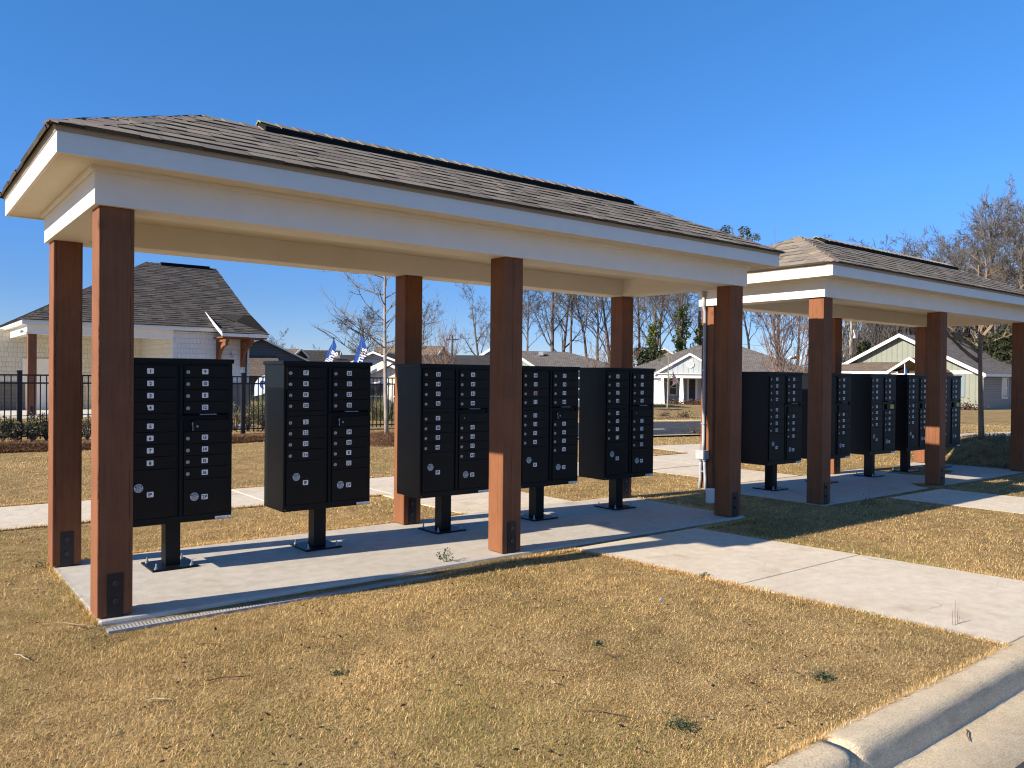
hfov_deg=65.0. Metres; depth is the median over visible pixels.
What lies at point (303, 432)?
door
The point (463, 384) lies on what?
door
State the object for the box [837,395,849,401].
door
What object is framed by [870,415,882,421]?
door
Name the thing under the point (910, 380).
door
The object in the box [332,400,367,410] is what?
door
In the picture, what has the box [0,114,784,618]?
mail kiosk
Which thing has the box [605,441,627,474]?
parcel door
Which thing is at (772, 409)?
door
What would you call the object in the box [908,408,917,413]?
door
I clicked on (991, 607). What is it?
path
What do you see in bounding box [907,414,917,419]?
door
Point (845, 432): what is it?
door
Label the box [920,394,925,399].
door
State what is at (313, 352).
house
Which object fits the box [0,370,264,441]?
metal fence
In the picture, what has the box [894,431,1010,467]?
pine straw
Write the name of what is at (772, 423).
door
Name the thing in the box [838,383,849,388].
door
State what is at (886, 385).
door
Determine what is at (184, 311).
clubhouse
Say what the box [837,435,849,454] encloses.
parcel door
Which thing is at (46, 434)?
shrub
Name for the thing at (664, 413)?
shrub
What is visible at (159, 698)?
twig
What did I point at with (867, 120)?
sky
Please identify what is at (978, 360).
young tree
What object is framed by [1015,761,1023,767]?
road
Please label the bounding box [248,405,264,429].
shrub
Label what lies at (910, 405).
door
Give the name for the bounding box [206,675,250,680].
twig
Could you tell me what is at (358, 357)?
feather flag
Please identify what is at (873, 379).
door
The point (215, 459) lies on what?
door
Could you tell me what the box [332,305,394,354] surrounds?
bare tree
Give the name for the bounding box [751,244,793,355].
bare tree
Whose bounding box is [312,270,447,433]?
young tree
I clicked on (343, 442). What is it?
door
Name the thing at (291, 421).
door
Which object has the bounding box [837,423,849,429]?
door
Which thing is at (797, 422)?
door
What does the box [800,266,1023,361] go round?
brushwood
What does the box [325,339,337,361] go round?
feather flag
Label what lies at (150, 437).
door
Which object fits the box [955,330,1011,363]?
evergreen tree
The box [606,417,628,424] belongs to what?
door
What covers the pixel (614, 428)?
door
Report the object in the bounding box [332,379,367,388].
door
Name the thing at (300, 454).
door
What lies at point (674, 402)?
shrub
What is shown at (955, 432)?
parcel door
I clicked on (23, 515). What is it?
pavement
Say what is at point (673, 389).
window
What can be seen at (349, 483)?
parcel door
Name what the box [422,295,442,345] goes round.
bare tree
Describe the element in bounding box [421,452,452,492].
parcel door
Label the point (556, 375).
door
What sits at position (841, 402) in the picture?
cluster mailbox
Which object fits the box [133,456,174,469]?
door
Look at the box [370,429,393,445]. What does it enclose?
pine straw
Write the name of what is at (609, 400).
door
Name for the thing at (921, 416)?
door
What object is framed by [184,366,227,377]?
door
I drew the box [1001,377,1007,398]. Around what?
window
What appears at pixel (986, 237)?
bare tree
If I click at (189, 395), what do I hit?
door
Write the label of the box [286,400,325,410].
door
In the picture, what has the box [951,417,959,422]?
door
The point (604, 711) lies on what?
twig
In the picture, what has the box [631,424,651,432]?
door
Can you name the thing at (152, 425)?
door
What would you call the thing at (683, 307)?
bare tree
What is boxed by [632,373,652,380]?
door
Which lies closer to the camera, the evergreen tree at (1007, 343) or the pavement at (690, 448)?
the pavement at (690, 448)
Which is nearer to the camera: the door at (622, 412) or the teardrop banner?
the door at (622, 412)
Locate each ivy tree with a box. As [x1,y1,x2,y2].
[606,294,668,361]
[652,293,698,352]
[690,308,701,347]
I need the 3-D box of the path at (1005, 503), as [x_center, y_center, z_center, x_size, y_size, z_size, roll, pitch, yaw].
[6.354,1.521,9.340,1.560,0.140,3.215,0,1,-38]
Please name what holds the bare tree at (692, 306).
on the ground at (994, 417)
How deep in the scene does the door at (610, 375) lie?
8.78 m
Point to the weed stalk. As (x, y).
(957, 616)
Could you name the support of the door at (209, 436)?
in the cluster mailbox at (182, 440)
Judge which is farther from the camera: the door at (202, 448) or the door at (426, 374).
the door at (426, 374)
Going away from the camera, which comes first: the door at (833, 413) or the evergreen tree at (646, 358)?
the door at (833, 413)
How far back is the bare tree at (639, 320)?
85.35 m
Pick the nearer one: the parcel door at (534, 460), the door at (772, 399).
the parcel door at (534, 460)
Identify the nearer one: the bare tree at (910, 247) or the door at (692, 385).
the door at (692, 385)
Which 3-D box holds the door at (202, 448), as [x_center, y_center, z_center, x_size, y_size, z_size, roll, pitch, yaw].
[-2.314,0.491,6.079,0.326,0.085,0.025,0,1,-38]
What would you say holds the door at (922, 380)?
in the cluster mailbox at (910, 421)
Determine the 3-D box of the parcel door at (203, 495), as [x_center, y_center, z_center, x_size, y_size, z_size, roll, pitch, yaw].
[-2.317,0.846,6.082,0.326,0.263,0.026,0,1,-38]
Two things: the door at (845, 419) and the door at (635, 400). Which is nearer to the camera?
the door at (635, 400)
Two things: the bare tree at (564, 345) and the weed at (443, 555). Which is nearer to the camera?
the weed at (443, 555)
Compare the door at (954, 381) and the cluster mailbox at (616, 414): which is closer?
the cluster mailbox at (616, 414)
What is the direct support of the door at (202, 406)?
in the cluster mailbox at (182, 440)
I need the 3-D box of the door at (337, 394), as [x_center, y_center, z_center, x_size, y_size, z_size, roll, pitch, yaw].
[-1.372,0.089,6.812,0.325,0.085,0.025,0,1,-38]
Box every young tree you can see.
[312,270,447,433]
[654,346,683,408]
[947,253,1023,438]
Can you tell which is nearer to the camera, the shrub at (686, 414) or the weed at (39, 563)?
the weed at (39, 563)
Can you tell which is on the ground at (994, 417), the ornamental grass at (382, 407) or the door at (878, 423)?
the ornamental grass at (382, 407)
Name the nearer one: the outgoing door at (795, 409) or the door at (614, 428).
the door at (614, 428)
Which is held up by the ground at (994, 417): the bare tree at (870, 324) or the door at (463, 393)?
the bare tree at (870, 324)
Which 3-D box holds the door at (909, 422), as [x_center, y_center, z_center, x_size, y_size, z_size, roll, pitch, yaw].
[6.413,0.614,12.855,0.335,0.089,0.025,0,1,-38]
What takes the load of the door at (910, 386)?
in the cluster mailbox at (910, 421)
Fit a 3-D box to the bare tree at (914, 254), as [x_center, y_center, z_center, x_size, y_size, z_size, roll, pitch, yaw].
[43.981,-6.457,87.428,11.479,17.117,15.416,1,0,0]
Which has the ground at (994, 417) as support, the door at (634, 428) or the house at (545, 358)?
the house at (545, 358)
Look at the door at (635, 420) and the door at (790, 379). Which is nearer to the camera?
the door at (635, 420)
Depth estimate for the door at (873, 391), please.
12.13 m
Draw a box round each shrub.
[0,414,26,440]
[0,418,34,440]
[10,416,48,440]
[24,412,48,440]
[82,415,90,439]
[233,402,251,431]
[233,403,261,430]
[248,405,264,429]
[655,409,671,416]
[661,396,685,404]
[676,409,691,416]
[682,397,700,404]
[683,424,700,435]
[687,398,700,404]
[961,398,974,409]
[962,400,988,409]
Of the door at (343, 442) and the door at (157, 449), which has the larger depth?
the door at (343, 442)
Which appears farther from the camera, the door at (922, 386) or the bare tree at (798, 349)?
the bare tree at (798, 349)
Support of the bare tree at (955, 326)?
on the ground at (994, 417)
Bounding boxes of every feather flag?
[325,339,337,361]
[353,337,366,361]
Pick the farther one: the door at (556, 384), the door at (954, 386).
the door at (954, 386)
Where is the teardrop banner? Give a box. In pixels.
[254,375,264,403]
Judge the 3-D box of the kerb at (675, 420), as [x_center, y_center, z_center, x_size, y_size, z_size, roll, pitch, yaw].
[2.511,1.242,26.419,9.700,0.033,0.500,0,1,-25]
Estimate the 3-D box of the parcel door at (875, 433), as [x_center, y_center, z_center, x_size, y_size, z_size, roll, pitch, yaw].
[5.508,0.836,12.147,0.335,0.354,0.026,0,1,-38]
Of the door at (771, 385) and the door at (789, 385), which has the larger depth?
the door at (789, 385)
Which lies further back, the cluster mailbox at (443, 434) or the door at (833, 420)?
the door at (833, 420)
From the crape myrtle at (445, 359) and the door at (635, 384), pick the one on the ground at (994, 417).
the crape myrtle at (445, 359)
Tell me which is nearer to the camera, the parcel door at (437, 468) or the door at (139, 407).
the door at (139, 407)
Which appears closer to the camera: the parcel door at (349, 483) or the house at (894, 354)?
the parcel door at (349, 483)
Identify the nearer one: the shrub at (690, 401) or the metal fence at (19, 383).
the metal fence at (19, 383)
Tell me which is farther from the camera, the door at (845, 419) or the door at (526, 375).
the door at (845, 419)
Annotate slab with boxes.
[51,497,744,625]
[701,462,1023,505]
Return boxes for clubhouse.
[0,262,269,414]
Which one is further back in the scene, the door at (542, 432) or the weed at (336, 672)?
the door at (542, 432)
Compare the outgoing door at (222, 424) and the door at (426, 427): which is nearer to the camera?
the outgoing door at (222, 424)
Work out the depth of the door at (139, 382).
5.84 m
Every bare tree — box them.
[269,329,288,347]
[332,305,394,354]
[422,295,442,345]
[453,284,489,354]
[522,289,564,350]
[522,291,539,332]
[523,290,599,351]
[523,291,590,351]
[539,291,584,352]
[539,291,607,356]
[553,293,610,359]
[575,296,647,360]
[595,294,676,360]
[633,294,691,348]
[635,294,669,353]
[656,293,701,352]
[658,293,701,347]
[664,232,752,344]
[743,311,767,348]
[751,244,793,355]
[760,313,805,354]
[796,233,831,363]
[842,321,890,358]
[845,235,898,334]
[849,248,963,344]
[883,246,906,336]
[885,256,972,338]
[888,230,975,337]
[898,240,923,334]
[905,239,1019,340]
[907,225,954,331]
[911,203,1010,340]
[929,173,1023,335]
[948,197,1023,341]
[948,244,1023,338]
[950,205,1023,341]
[951,207,1018,275]
[996,199,1023,289]
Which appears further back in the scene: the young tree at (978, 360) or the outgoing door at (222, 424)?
the young tree at (978, 360)
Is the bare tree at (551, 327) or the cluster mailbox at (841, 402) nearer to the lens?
the cluster mailbox at (841, 402)
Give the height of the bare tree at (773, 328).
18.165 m
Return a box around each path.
[383,492,572,513]
[577,528,1023,644]
[653,466,797,482]
[890,489,1023,513]
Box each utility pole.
[446,335,458,354]
[844,321,857,359]
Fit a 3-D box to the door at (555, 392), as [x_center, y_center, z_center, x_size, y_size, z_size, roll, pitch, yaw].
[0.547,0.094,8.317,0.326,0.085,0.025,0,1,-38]
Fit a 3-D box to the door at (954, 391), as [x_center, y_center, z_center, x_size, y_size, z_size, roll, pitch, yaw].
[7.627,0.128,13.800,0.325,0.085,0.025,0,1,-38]
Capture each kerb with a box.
[578,420,700,421]
[764,637,1023,767]
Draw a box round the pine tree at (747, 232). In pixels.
[720,225,760,240]
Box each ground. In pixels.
[0,401,1023,767]
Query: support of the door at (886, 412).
in the cluster mailbox at (872, 418)
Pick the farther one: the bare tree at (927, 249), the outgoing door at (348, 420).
the bare tree at (927, 249)
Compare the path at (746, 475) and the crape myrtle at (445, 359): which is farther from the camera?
the crape myrtle at (445, 359)
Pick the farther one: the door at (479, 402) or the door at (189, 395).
the door at (479, 402)
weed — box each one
[28,556,49,568]
[326,668,348,675]
[436,547,453,561]
[590,638,602,645]
[662,714,697,733]
[809,667,838,681]
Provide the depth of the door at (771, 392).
10.53 m
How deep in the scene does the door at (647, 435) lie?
9.03 m
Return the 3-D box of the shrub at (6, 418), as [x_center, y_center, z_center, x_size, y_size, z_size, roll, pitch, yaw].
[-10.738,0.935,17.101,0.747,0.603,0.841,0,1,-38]
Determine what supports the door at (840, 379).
in the cluster mailbox at (841, 402)
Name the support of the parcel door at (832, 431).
in the cluster mailbox at (841, 402)
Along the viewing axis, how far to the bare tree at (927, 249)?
77.36 m
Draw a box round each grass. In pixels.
[238,396,264,424]
[370,394,391,420]
[373,394,393,419]
[382,397,394,419]
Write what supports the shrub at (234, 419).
on the ground at (994, 417)
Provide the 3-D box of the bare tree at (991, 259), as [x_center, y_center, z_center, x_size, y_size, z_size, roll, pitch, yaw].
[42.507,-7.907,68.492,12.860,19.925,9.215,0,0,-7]
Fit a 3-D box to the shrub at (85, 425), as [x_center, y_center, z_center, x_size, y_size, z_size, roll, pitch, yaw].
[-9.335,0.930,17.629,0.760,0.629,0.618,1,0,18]
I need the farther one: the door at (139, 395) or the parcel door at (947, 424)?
the parcel door at (947, 424)
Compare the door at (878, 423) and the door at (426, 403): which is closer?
the door at (426, 403)
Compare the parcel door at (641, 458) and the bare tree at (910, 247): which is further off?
the bare tree at (910, 247)
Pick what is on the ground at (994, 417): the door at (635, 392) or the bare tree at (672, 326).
the bare tree at (672, 326)
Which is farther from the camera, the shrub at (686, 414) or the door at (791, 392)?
the shrub at (686, 414)
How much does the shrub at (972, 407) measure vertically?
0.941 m
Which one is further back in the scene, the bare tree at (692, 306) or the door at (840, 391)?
the bare tree at (692, 306)
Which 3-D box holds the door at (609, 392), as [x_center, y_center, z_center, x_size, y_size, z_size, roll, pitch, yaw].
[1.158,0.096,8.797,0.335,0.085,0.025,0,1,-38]
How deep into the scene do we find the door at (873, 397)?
12.13 m
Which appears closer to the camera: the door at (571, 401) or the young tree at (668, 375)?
the door at (571, 401)
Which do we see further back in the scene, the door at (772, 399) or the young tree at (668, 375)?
the young tree at (668, 375)
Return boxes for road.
[578,421,700,436]
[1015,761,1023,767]
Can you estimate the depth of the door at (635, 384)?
9.03 m
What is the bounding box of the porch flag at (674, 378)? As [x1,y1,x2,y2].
[672,371,679,384]
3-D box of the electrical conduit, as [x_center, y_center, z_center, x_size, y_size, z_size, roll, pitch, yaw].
[2.560,0.085,10.770,0.090,2.722,0.164,0,1,-38]
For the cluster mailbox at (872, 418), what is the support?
on the slab at (849, 486)
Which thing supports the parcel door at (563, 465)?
in the cluster mailbox at (549, 440)
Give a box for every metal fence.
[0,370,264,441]
[370,377,394,426]
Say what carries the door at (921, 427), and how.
in the cluster mailbox at (910, 421)
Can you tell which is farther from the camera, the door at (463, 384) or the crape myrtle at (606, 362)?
the crape myrtle at (606, 362)
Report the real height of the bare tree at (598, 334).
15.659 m
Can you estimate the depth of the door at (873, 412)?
12.13 m
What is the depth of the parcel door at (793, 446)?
10.78 m
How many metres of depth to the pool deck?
30.26 m
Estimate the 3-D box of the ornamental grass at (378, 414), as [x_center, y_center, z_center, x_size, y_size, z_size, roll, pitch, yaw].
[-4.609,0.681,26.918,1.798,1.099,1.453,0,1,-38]
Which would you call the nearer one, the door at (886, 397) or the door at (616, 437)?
the door at (616, 437)
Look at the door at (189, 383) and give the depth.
6.07 m
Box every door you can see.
[22,358,48,409]
[133,402,174,413]
[133,419,174,432]
[133,432,174,444]
[133,444,174,457]
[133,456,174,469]
[133,468,174,519]
[134,365,175,376]
[134,377,175,388]
[134,390,175,401]
[183,431,227,443]
[183,442,227,455]
[183,454,227,466]
[183,465,227,479]
[183,477,227,514]
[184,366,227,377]
[184,378,227,388]
[184,390,227,400]
[184,401,227,413]
[193,419,227,430]
[285,459,324,505]
[286,367,325,377]
[286,378,325,388]
[286,389,325,399]
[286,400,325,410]
[286,415,324,427]
[286,427,324,438]
[286,438,324,449]
[286,448,324,460]
[331,426,366,437]
[331,437,366,447]
[331,447,366,457]
[331,457,366,468]
[331,467,366,500]
[332,368,367,378]
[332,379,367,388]
[332,389,367,399]
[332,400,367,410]
[339,416,366,426]
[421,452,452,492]
[422,369,453,378]
[422,379,453,388]
[422,389,453,398]
[422,399,453,407]
[422,412,453,422]
[422,423,453,432]
[422,432,453,442]
[422,442,453,452]
[458,413,487,422]
[458,422,486,431]
[458,431,486,441]
[458,441,486,450]
[458,450,486,460]
[458,459,486,488]
[459,370,487,378]
[459,380,487,388]
[459,389,487,397]
[459,398,487,407]
[521,446,547,482]
[522,371,548,379]
[522,380,548,388]
[522,389,548,397]
[522,398,548,405]
[522,410,547,419]
[522,419,547,428]
[522,428,547,437]
[522,437,547,446]
[552,372,576,379]
[552,380,576,388]
[552,389,576,396]
[552,397,576,405]
[552,419,575,427]
[552,428,575,436]
[552,436,575,444]
[552,444,575,453]
[552,453,575,479]
[557,411,576,418]
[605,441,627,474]
[606,372,628,380]
[606,381,628,388]
[606,389,628,396]
[606,397,628,404]
[606,408,628,416]
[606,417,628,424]
[606,425,627,433]
[606,433,627,441]
[631,417,651,424]
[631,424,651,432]
[631,432,651,440]
[631,440,651,448]
[631,448,651,472]
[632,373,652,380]
[632,381,652,388]
[632,389,652,396]
[632,397,652,404]
[632,409,651,416]
[654,380,657,403]
[687,379,697,402]
[768,426,783,433]
[768,433,783,460]
[769,376,784,382]
[769,383,784,388]
[769,390,784,395]
[769,396,784,402]
[769,406,784,412]
[769,413,783,419]
[769,420,783,426]
[786,396,800,402]
[786,413,800,419]
[786,419,800,425]
[786,426,800,432]
[786,432,800,439]
[786,439,800,459]
[787,376,800,382]
[787,383,800,388]
[787,389,800,395]
[787,406,800,412]
[831,405,835,410]
[831,411,835,416]
[831,417,835,423]
[831,430,834,454]
[837,389,849,394]
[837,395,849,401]
[837,411,849,417]
[837,417,849,423]
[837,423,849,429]
[837,429,849,435]
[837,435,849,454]
[838,377,850,382]
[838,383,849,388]
[838,405,849,410]
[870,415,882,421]
[870,421,881,427]
[870,427,881,451]
[871,377,882,382]
[871,383,882,388]
[871,389,882,394]
[871,395,882,400]
[871,403,882,409]
[871,410,882,415]
[883,432,894,449]
[884,377,895,382]
[884,383,894,388]
[884,389,894,394]
[884,395,894,400]
[884,410,894,415]
[884,415,894,420]
[884,421,894,426]
[884,426,894,432]
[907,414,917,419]
[907,419,917,424]
[907,425,917,447]
[908,378,918,382]
[908,384,918,388]
[908,389,918,394]
[908,395,918,399]
[908,402,917,407]
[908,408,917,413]
[919,408,925,413]
[919,414,925,418]
[919,419,925,424]
[919,424,925,429]
[919,430,925,446]
[920,378,925,382]
[920,384,925,388]
[920,389,925,393]
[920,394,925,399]
[946,378,950,383]
[946,423,949,443]
[951,389,960,393]
[951,394,960,398]
[951,407,959,412]
[951,412,959,417]
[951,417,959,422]
[951,422,959,427]
[951,428,959,443]
[952,378,960,383]
[952,384,960,388]
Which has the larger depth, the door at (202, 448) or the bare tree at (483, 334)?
the bare tree at (483, 334)
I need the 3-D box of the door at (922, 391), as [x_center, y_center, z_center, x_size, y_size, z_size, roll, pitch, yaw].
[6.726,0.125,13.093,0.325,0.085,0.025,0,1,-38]
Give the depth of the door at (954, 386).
13.79 m
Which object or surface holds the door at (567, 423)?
in the cluster mailbox at (549, 440)
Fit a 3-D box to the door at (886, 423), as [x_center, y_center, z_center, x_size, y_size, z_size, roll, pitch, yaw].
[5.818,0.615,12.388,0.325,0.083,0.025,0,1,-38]
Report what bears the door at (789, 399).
in the cluster mailbox at (771, 418)
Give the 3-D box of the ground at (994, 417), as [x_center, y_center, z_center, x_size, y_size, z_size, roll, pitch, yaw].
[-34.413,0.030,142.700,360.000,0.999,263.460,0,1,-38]
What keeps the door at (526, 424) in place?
in the cluster mailbox at (549, 440)
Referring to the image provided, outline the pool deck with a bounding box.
[0,409,240,418]
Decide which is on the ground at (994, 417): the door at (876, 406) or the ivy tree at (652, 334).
the ivy tree at (652, 334)
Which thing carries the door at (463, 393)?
in the cluster mailbox at (443, 434)
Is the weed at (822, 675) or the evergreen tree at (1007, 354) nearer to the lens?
the weed at (822, 675)
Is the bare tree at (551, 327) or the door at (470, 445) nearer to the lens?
the door at (470, 445)
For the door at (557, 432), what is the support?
in the cluster mailbox at (549, 440)
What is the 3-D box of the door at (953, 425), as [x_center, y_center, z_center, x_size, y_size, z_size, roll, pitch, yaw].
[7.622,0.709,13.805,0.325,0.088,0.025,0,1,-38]
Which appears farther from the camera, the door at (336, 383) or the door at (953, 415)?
the door at (953, 415)
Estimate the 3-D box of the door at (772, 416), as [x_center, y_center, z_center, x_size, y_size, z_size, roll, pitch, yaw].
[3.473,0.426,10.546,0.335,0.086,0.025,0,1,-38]
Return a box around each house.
[249,339,308,400]
[286,348,308,358]
[304,350,341,355]
[306,354,354,361]
[351,351,489,409]
[374,346,449,354]
[480,348,609,406]
[633,345,806,403]
[661,348,673,355]
[807,334,1011,409]
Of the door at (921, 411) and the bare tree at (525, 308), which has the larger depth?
the bare tree at (525, 308)
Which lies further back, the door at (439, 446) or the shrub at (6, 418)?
the shrub at (6, 418)
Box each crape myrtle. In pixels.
[422,311,475,363]
[581,325,648,367]
[747,227,847,372]
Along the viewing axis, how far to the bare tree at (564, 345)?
96.63 m
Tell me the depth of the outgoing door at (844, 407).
11.56 m
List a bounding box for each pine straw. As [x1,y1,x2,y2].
[0,432,264,452]
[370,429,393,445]
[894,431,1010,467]
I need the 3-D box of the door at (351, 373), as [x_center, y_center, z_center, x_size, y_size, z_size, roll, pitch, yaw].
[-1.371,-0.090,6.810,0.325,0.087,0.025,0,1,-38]
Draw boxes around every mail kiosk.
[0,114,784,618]
[687,236,1023,504]
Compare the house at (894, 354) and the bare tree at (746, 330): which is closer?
the house at (894, 354)
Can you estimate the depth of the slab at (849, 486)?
11.43 m
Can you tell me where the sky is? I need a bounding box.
[0,0,1023,366]
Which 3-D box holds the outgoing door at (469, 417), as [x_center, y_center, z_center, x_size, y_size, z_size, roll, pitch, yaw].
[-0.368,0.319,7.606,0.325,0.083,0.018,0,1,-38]
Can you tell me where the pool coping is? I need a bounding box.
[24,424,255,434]
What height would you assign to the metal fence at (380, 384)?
1.628 m
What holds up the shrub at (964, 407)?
on the ground at (994, 417)
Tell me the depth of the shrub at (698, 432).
20.95 m
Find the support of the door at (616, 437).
in the cluster mailbox at (616, 414)
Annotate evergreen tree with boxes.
[633,345,665,366]
[854,340,871,356]
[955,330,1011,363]
[972,324,1011,362]
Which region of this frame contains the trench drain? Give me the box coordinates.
[106,573,449,633]
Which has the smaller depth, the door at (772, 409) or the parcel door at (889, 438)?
the door at (772, 409)
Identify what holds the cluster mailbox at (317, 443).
on the slab at (228, 573)
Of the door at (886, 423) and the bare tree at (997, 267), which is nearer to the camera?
the door at (886, 423)
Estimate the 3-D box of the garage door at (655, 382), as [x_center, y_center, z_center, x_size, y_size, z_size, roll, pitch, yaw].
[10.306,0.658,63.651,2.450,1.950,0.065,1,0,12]
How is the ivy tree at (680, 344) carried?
on the ground at (994, 417)
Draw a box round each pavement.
[0,453,698,530]
[653,432,1010,452]
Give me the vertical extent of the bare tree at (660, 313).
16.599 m
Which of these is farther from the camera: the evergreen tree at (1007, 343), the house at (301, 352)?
the house at (301, 352)
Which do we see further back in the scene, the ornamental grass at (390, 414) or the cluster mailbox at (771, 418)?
the ornamental grass at (390, 414)
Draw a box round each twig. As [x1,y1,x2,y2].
[42,622,94,625]
[145,698,172,700]
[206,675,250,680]
[580,709,628,715]
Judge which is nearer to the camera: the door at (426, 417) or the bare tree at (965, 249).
the door at (426, 417)
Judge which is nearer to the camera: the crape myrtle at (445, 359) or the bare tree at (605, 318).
the crape myrtle at (445, 359)
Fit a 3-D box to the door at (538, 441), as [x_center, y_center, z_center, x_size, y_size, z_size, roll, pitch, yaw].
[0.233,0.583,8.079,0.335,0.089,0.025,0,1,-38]
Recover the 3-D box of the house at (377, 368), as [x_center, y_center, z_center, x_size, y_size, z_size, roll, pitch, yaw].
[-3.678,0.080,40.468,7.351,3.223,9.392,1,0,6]
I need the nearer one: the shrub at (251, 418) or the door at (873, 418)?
the door at (873, 418)
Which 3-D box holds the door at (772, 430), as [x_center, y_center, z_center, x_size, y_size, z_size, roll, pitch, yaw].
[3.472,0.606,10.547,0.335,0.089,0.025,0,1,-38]
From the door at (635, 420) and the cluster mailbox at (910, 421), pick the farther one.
the cluster mailbox at (910, 421)
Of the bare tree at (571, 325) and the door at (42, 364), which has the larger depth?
the bare tree at (571, 325)
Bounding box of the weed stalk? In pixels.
[952,600,959,624]
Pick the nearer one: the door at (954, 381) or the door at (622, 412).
the door at (622, 412)
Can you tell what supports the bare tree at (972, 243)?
on the ground at (994, 417)
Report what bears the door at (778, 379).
in the cluster mailbox at (771, 418)
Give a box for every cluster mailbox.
[133,357,233,572]
[263,361,372,551]
[396,364,489,533]
[521,366,579,520]
[578,367,655,510]
[741,372,802,490]
[801,373,851,482]
[850,374,896,476]
[890,374,925,472]
[923,375,961,467]
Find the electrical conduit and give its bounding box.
[696,291,708,488]
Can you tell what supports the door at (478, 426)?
in the cluster mailbox at (443, 434)
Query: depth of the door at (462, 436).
7.59 m
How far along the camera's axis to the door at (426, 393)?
7.35 m
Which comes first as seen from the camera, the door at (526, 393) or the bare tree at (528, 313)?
the door at (526, 393)
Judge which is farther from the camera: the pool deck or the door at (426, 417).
the pool deck
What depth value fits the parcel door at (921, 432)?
13.03 m
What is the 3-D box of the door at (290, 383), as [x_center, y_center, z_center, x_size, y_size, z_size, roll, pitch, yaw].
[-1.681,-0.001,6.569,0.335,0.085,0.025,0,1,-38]
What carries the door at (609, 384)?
in the cluster mailbox at (616, 414)
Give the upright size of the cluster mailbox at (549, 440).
1.574 m
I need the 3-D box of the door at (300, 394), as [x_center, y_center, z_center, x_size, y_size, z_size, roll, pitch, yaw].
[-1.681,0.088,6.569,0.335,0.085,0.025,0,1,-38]
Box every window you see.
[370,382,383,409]
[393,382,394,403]
[669,380,676,395]
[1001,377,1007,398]
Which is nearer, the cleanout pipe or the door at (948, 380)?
the cleanout pipe
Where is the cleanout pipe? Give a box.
[705,488,714,502]
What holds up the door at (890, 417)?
in the cluster mailbox at (872, 418)
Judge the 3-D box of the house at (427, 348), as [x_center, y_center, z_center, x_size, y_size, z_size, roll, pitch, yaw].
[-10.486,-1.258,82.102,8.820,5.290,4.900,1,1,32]
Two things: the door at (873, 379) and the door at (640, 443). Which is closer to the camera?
the door at (640, 443)
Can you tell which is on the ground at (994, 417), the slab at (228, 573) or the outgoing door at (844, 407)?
the slab at (228, 573)
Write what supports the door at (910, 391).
in the cluster mailbox at (910, 421)
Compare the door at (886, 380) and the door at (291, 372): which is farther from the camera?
the door at (886, 380)
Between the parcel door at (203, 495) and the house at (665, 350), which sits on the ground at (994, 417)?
the house at (665, 350)
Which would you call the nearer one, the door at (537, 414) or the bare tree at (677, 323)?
the door at (537, 414)
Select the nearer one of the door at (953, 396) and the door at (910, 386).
the door at (910, 386)
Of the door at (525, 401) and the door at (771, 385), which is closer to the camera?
the door at (525, 401)
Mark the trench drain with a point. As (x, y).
(111, 630)
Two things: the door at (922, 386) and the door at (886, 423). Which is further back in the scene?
the door at (922, 386)
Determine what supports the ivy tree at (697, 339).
on the ground at (994, 417)
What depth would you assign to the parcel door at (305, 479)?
6.57 m
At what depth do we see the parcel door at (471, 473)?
7.60 m
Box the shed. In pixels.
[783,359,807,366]
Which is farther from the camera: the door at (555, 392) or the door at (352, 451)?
the door at (555, 392)
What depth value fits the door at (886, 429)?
12.38 m
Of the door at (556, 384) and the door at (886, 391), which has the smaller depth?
the door at (556, 384)
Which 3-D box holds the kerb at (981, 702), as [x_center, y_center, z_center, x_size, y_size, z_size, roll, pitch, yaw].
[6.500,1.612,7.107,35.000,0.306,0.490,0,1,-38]
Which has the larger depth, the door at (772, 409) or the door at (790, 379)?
the door at (790, 379)
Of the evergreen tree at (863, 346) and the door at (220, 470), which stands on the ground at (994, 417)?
the evergreen tree at (863, 346)
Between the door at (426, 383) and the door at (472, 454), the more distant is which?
the door at (472, 454)
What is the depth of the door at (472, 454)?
7.60 m
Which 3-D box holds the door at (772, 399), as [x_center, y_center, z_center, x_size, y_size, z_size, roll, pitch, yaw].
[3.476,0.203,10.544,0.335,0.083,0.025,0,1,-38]
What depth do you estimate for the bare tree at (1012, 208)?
70.13 m
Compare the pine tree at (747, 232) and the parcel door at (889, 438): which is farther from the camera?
the pine tree at (747, 232)
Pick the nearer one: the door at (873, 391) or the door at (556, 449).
the door at (556, 449)
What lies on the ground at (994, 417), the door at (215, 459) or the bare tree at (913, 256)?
the bare tree at (913, 256)
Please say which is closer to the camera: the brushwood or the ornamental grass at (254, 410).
the ornamental grass at (254, 410)
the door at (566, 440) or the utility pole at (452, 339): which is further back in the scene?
the utility pole at (452, 339)

